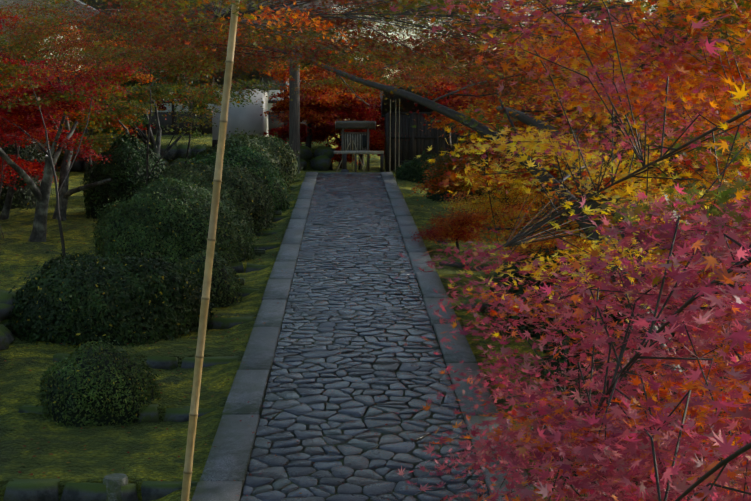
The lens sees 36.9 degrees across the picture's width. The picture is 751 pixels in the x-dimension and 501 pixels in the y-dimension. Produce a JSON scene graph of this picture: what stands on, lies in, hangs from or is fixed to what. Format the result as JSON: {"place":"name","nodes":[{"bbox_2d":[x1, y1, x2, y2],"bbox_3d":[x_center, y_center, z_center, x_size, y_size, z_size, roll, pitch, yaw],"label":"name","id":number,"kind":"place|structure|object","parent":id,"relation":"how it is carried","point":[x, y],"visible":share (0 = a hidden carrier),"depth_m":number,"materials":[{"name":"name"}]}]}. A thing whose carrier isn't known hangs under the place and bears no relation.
{"place":"outdoors","nodes":[
{"label":"outdoors","id":0,"kind":"place"},
{"bbox_2d":[0,0,99,47],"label":"tree","id":1,"kind":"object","parent":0,"point":[2,2],"depth_m":66.26,"materials":[{"name":"plant"}]},
{"bbox_2d":[76,0,330,46],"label":"temple hall roof","id":2,"kind":"structure","parent":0,"point":[95,3],"depth_m":83.01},
{"bbox_2d":[212,78,267,139],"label":"white storehouse walls","id":3,"kind":"structure","parent":0,"point":[247,118],"depth_m":63.86,"materials":[{"name":"white paint"}]},
{"bbox_2d":[212,85,268,146],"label":"white storehouse timber","id":4,"kind":"object","parent":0,"point":[214,142],"visible":0.25,"depth_m":63.64,"materials":[{"name":"wood"}]},
{"bbox_2d":[39,0,656,125],"label":"sky","id":5,"kind":"structure","parent":0,"point":[400,35],"materials":[{"name":"white"}]},
{"bbox_2d":[0,134,750,500],"bbox_3d":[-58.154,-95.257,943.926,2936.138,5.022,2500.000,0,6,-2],"label":"terrain","id":6,"kind":"structure","parent":0,"point":[90,454],"depth_m":19.51,"materials":[{"name":"green plant"}]},
{"bbox_2d":[0,11,49,80],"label":"tree","id":7,"kind":"object","parent":6,"relation":"on","point":[14,20],"visible":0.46,"depth_m":29.49,"materials":[{"name":"plant"}]},
{"bbox_2d":[0,128,51,211],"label":"shrub","id":8,"kind":"object","parent":6,"relation":"on","point":[33,150],"depth_m":39.65,"materials":[{"name":"plant"}]},
{"bbox_2d":[26,136,57,171],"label":"garden wall plaster","id":9,"kind":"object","parent":6,"relation":"on","point":[38,148],"depth_m":56.58,"materials":[{"name":"grey paint"}]},
{"bbox_2d":[0,0,102,124],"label":"maple tree","id":10,"kind":"object","parent":6,"relation":"on","point":[48,53],"depth_m":42.50,"materials":[{"name":"red plant"}]},
{"bbox_2d":[0,50,104,219],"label":"maple tree","id":11,"kind":"object","parent":6,"relation":"on","point":[41,61],"depth_m":36.91,"materials":[{"name":"red plant"}]},
{"bbox_2d":[0,60,118,241],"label":"maple tree","id":12,"kind":"object","parent":6,"relation":"on","point":[19,137],"depth_m":32.40,"materials":[{"name":"red plant"}]},
{"bbox_2d":[0,19,131,220],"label":"maple tree","id":13,"kind":"object","parent":6,"relation":"on","point":[19,115],"depth_m":36.04,"materials":[{"name":"red plant"}]},
{"bbox_2d":[0,47,141,170],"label":"maple tree","id":14,"kind":"object","parent":6,"relation":"on","point":[62,78],"depth_m":57.13,"materials":[{"name":"red plant"}]},
{"bbox_2d":[0,11,148,257],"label":"tree","id":15,"kind":"object","parent":6,"relation":"on","point":[15,69],"depth_m":28.93,"materials":[{"name":"red plant"}]},
{"bbox_2d":[0,58,165,193],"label":"tree","id":16,"kind":"object","parent":6,"relation":"on","point":[33,167],"depth_m":32.62,"materials":[{"name":"red plant"}]},
{"bbox_2d":[0,41,171,173],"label":"maple tree","id":17,"kind":"object","parent":6,"relation":"on","point":[125,122],"depth_m":49.84,"materials":[{"name":"red plant"}]},
{"bbox_2d":[34,336,164,428],"bbox_3d":[-4.198,1.985,17.249,2.002,1.337,2.026,0,6,-2],"label":"bush","id":18,"kind":"object","parent":6,"relation":"on","point":[147,372],"depth_m":16.60,"materials":[{"name":"green plant"}]},
{"bbox_2d":[2,247,222,350],"bbox_3d":[-5.385,1.021,22.312,4.681,2.155,4.041,0,6,-2],"label":"bush","id":19,"kind":"object","parent":6,"relation":"on","point":[189,281],"depth_m":21.18,"materials":[{"name":"green plant"}]},
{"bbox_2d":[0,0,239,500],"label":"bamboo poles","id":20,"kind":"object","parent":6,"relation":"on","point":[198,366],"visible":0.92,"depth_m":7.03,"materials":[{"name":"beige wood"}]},
{"bbox_2d":[80,127,166,218],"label":"shrub","id":21,"kind":"object","parent":6,"relation":"on","point":[135,156],"depth_m":37.79,"materials":[{"name":"green plant"}]},
{"bbox_2d":[67,28,204,150],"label":"maple tree","id":22,"kind":"object","parent":6,"relation":"on","point":[128,84],"depth_m":54.89,"materials":[{"name":"plant"}]},
{"bbox_2d":[95,44,186,158],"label":"maple tree","id":23,"kind":"object","parent":6,"relation":"on","point":[163,108],"depth_m":61.21,"materials":[{"name":"red plant"}]},
{"bbox_2d":[63,48,224,158],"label":"maple tree","id":24,"kind":"object","parent":6,"relation":"on","point":[158,92],"depth_m":42.57,"materials":[{"name":"plant"}]},
{"bbox_2d":[3,179,300,500],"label":"edging stones","id":25,"kind":"object","parent":6,"relation":"on","point":[31,490],"visible":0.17,"depth_m":13.89,"materials":[{"name":"grey stone"}]},
{"bbox_2d":[83,13,226,145],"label":"maple tree","id":26,"kind":"object","parent":6,"relation":"on","point":[195,29],"depth_m":67.81,"materials":[{"name":"plant"}]},
{"bbox_2d":[100,0,231,162],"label":"tree","id":27,"kind":"object","parent":6,"relation":"on","point":[191,77],"depth_m":39.69,"materials":[{"name":"plant"}]},
{"bbox_2d":[86,171,260,270],"bbox_3d":[-5.315,-0.609,29.962,4.756,3.000,4.840,0,6,-2],"label":"bush","id":28,"kind":"object","parent":6,"relation":"on","point":[234,220],"depth_m":28.59,"materials":[{"name":"green plant"}]},
{"bbox_2d":[113,0,281,185],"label":"tree","id":29,"kind":"object","parent":6,"relation":"on","point":[239,90],"depth_m":34.95,"materials":[{"name":"plant"}]},
{"bbox_2d":[89,40,311,111],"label":"temple hall walls","id":30,"kind":"structure","parent":6,"relation":"on","point":[179,107],"depth_m":83.00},
{"bbox_2d":[87,55,314,135],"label":"temple hall timber","id":31,"kind":"object","parent":6,"relation":"on","point":[167,119],"visible":0.02,"depth_m":83.05,"materials":[{"name":"brown wood"}]},
{"bbox_2d":[172,246,245,307],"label":"bush","id":32,"kind":"object","parent":6,"relation":"on","point":[232,273],"depth_m":24.34,"materials":[{"name":"green plant"}]},
{"bbox_2d":[144,155,279,236],"bbox_3d":[-5.446,-1.479,35.404,4.833,3.004,5.260,0,6,-2],"label":"bush","id":33,"kind":"object","parent":6,"relation":"on","point":[242,173],"depth_m":34.52,"materials":[{"name":"green plant"}]},
{"bbox_2d":[182,139,294,211],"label":"bush","id":34,"kind":"object","parent":6,"relation":"on","point":[274,173],"depth_m":39.53,"materials":[{"name":"green plant"}]},
{"bbox_2d":[190,50,288,89],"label":"white storehouse roof","id":35,"kind":"structure","parent":6,"relation":"on","point":[221,82],"depth_m":64.91,"materials":[{"name":"grey tile"}]},
{"bbox_2d":[195,128,294,192],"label":"bush","id":36,"kind":"object","parent":6,"relation":"on","point":[239,140],"depth_m":44.39,"materials":[{"name":"green plant"}]},
{"bbox_2d":[226,128,302,183],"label":"bush","id":37,"kind":"object","parent":6,"relation":"on","point":[276,142],"depth_m":49.13,"materials":[{"name":"green plant"}]},
{"bbox_2d":[0,144,548,401],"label":"rock walls","id":38,"kind":"structure","parent":6,"relation":"on","point":[323,156],"depth_m":58.26,"materials":[{"name":"grey stone"}]},
{"bbox_2d":[103,156,446,500],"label":"stone posts","id":39,"kind":"object","parent":6,"relation":"on","point":[114,482],"visible":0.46,"depth_m":13.70,"materials":[{"name":"stone"}]},
{"bbox_2d":[289,8,300,170],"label":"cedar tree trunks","id":40,"kind":"object","parent":6,"relation":"on","point":[294,122],"visible":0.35,"depth_m":56.84,"materials":[{"name":"brown plant"}]},
{"bbox_2d":[252,61,384,147],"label":"maple tree","id":41,"kind":"object","parent":6,"relation":"on","point":[325,114],"depth_m":59.25,"materials":[{"name":"red plant"}]},
{"bbox_2d":[260,92,383,167],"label":"maple tree","id":42,"kind":"object","parent":6,"relation":"on","point":[317,135],"depth_m":63.10,"materials":[{"name":"red plant"}]},
{"bbox_2d":[242,22,401,137],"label":"maple tree","id":43,"kind":"object","parent":6,"relation":"on","point":[310,64],"depth_m":72.64,"materials":[{"name":"plant"}]},
{"bbox_2d":[327,132,372,169],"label":"maple tree","id":44,"kind":"object","parent":6,"relation":"on","point":[337,157],"depth_m":59.30,"materials":[{"name":"red plant"}]},
{"bbox_2d":[335,121,375,170],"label":"wooden signboard","id":45,"kind":"object","parent":6,"relation":"on","point":[361,139],"visible":0.9,"depth_m":56.83,"materials":[{"name":"brown wood"}]},
{"bbox_2d":[334,140,383,171],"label":"bench","id":46,"kind":"object","parent":6,"relation":"on","point":[352,152],"visible":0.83,"depth_m":54.92,"materials":[{"name":"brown wood"}]},
{"bbox_2d":[329,105,398,169],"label":"maple tree","id":47,"kind":"object","parent":6,"relation":"on","point":[376,137],"depth_m":59.48,"materials":[{"name":"red plant"}]},
{"bbox_2d":[191,172,537,500],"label":"path kerbs","id":48,"kind":"structure","parent":6,"relation":"on","point":[227,461],"depth_m":19.08,"materials":[{"name":"stone"}]},
{"bbox_2d":[239,174,491,500],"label":"path cobbles","id":49,"kind":"object","parent":6,"relation":"on","point":[376,419],"visible":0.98,"depth_m":18.21,"materials":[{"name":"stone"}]},
{"bbox_2d":[1,171,731,499],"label":"fallen leaves","id":50,"kind":"object","parent":6,"relation":"on","point":[275,360],"visible":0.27,"depth_m":19.68,"materials":[{"name":"red plant"}]},
{"bbox_2d":[354,98,383,144],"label":"maple tree","id":51,"kind":"object","parent":6,"relation":"on","point":[381,122],"depth_m":64.19,"materials":[{"name":"red plant"}]},
{"bbox_2d":[0,0,750,496],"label":"tree","id":52,"kind":"object","parent":6,"relation":"on","point":[36,32],"depth_m":19.72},
{"bbox_2d":[332,72,430,164],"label":"maple tree","id":53,"kind":"object","parent":6,"relation":"on","point":[361,90],"depth_m":64.62,"materials":[{"name":"red plant"}]},
{"bbox_2d":[18,0,750,500],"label":"maple tree","id":54,"kind":"object","parent":6,"relation":"on","point":[622,444],"depth_m":4.66,"materials":[{"name":"red plant"}]},
{"bbox_2d":[351,32,476,84],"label":"maple tree","id":55,"kind":"object","parent":6,"relation":"on","point":[413,51],"visible":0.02,"depth_m":72.09,"materials":[{"name":"red plant"}]},
{"bbox_2d":[393,150,451,183],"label":"bush","id":56,"kind":"object","parent":6,"relation":"on","point":[415,161],"depth_m":50.11,"materials":[{"name":"green plant"}]},
{"bbox_2d":[383,47,496,155],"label":"maple tree","id":57,"kind":"object","parent":6,"relation":"on","point":[447,102],"depth_m":49.23,"materials":[{"name":"plant"}]},
{"bbox_2d":[384,99,512,171],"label":"wooden fence","id":58,"kind":"object","parent":6,"relation":"on","point":[412,143],"visible":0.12,"depth_m":56.38,"materials":[{"name":"brown wood"}]},
{"bbox_2d":[380,85,505,116],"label":"gatehouse roof","id":59,"kind":"structure","parent":58,"relation":"on","point":[409,106],"depth_m":57.10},
{"bbox_2d":[406,207,497,253],"bbox_3d":[2.134,-0.456,31.466,2.577,1.522,2.429,0,6,-2],"label":"dwarf maple tree","id":60,"kind":"object","parent":6,"relation":"on","point":[443,233],"depth_m":31.24,"materials":[{"name":"red plant"}]},
{"bbox_2d":[409,150,502,215],"bbox_3d":[3.341,-2.208,38.745,4.358,2.692,4.046,0,6,-2],"label":"small maple tree","id":61,"kind":"object","parent":6,"relation":"on","point":[441,165],"depth_m":38.37,"materials":[{"name":"plant"}]},
{"bbox_2d":[425,164,498,201],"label":"bush","id":62,"kind":"object","parent":6,"relation":"on","point":[435,197],"depth_m":43.08,"materials":[{"name":"green plant"}]},
{"bbox_2d":[428,175,542,240],"bbox_3d":[3.986,-1.116,32.746,3.938,2.522,4.006,-4,7,-31],"label":"yellow maple tree","id":63,"kind":"object","parent":6,"relation":"on","point":[475,205],"depth_m":32.85,"materials":[{"name":"yellow plant"}]},
{"bbox_2d":[421,20,590,211],"bbox_3d":[5.107,-4.585,39.269,6.925,7.110,8.867,0,6,-2],"label":"maple tree","id":64,"kind":"object","parent":6,"relation":"on","point":[473,97],"depth_m":38.42,"materials":[{"name":"plant"}]},
{"bbox_2d":[442,15,600,203],"bbox_3d":[4.606,-2.899,30.414,5.794,6.711,9.330,0,6,-2],"label":"maple tree","id":65,"kind":"object","parent":6,"relation":"on","point":[497,159],"depth_m":28.65,"materials":[{"name":"plant"}]},
{"bbox_2d":[483,166,576,232],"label":"shrub","id":66,"kind":"object","parent":6,"relation":"on","point":[507,202],"depth_m":35.84,"materials":[{"name":"plant"}]},
{"bbox_2d":[484,234,585,338],"bbox_3d":[3.598,0.917,22.787,2.852,2.447,3.002,0,6,-2],"label":"shrub","id":67,"kind":"object","parent":6,"relation":"on","point":[521,288],"depth_m":22.04,"materials":[{"name":"plant"}]},
{"bbox_2d":[449,20,640,154],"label":"maple tree","id":68,"kind":"object","parent":6,"relation":"on","point":[466,139],"depth_m":47.37,"materials":[{"name":"plant"}]},
{"bbox_2d":[488,185,615,258],"bbox_3d":[4.204,0.029,24.835,3.860,2.844,5.101,0,6,-2],"label":"small maple tree","id":69,"kind":"object","parent":6,"relation":"on","point":[531,212],"depth_m":24.29,"materials":[{"name":"plant"}]},
{"bbox_2d":[503,187,617,267],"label":"shrub","id":70,"kind":"object","parent":6,"relation":"on","point":[544,203],"depth_m":26.84,"materials":[{"name":"plant"}]},
{"bbox_2d":[490,59,652,202],"bbox_3d":[8.218,-3.856,34.424,9.722,7.377,8.674,0,6,-2],"label":"maple tree","id":71,"kind":"object","parent":6,"relation":"on","point":[559,102],"depth_m":33.26,"materials":[{"name":"orange plant"}]},
{"bbox_2d":[421,94,750,371],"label":"maple tree","id":72,"kind":"object","parent":6,"relation":"on","point":[507,218],"depth_m":15.93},
{"bbox_2d":[429,53,750,241],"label":"maple tree","id":73,"kind":"object","parent":6,"relation":"on","point":[600,122],"depth_m":15.78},
{"bbox_2d":[538,0,692,181],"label":"maple tree","id":74,"kind":"object","parent":6,"relation":"on","point":[596,12],"depth_m":40.60,"materials":[{"name":"plant"}]},
{"bbox_2d":[535,264,724,388],"bbox_3d":[4.209,1.476,18.820,3.453,2.709,3.410,0,6,-2],"label":"shrub","id":75,"kind":"object","parent":6,"relation":"on","point":[560,333],"depth_m":18.26,"materials":[{"name":"plant"}]},
{"bbox_2d":[538,335,723,496],"bbox_3d":[3.315,2.188,14.926,2.554,2.287,2.589,0,6,-2],"label":"shrub","id":76,"kind":"object","parent":6,"relation":"on","point":[583,367],"depth_m":14.47,"materials":[{"name":"plant"}]},
{"bbox_2d":[530,1,750,355],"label":"maple tree","id":77,"kind":"object","parent":6,"relation":"on","point":[711,57],"depth_m":15.82,"materials":[{"name":"plant"}]},
{"bbox_2d":[578,17,750,189],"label":"maple tree","id":78,"kind":"object","parent":6,"relation":"on","point":[723,113],"depth_m":22.63,"materials":[{"name":"plant"}]},
{"bbox_2d":[466,154,501,174],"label":"bush","id":79,"kind":"object","parent":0,"point":[480,163],"depth_m":49.86,"materials":[{"name":"plant"}]},
{"bbox_2d":[589,209,740,341],"bbox_3d":[5.737,0.536,22.275,3.355,3.704,3.531,0,6,-2],"label":"shrub","id":80,"kind":"object","parent":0,"point":[664,254],"depth_m":21.34,"materials":[{"name":"plant"}]},
{"bbox_2d":[583,0,750,223],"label":"maple tree","id":81,"kind":"object","parent":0,"point":[617,135],"depth_m":11.60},
{"bbox_2d":[715,342,750,443],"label":"shrub","id":82,"kind":"object","parent":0,"point":[730,379],"depth_m":15.93,"materials":[{"name":"plant"}]}
]}

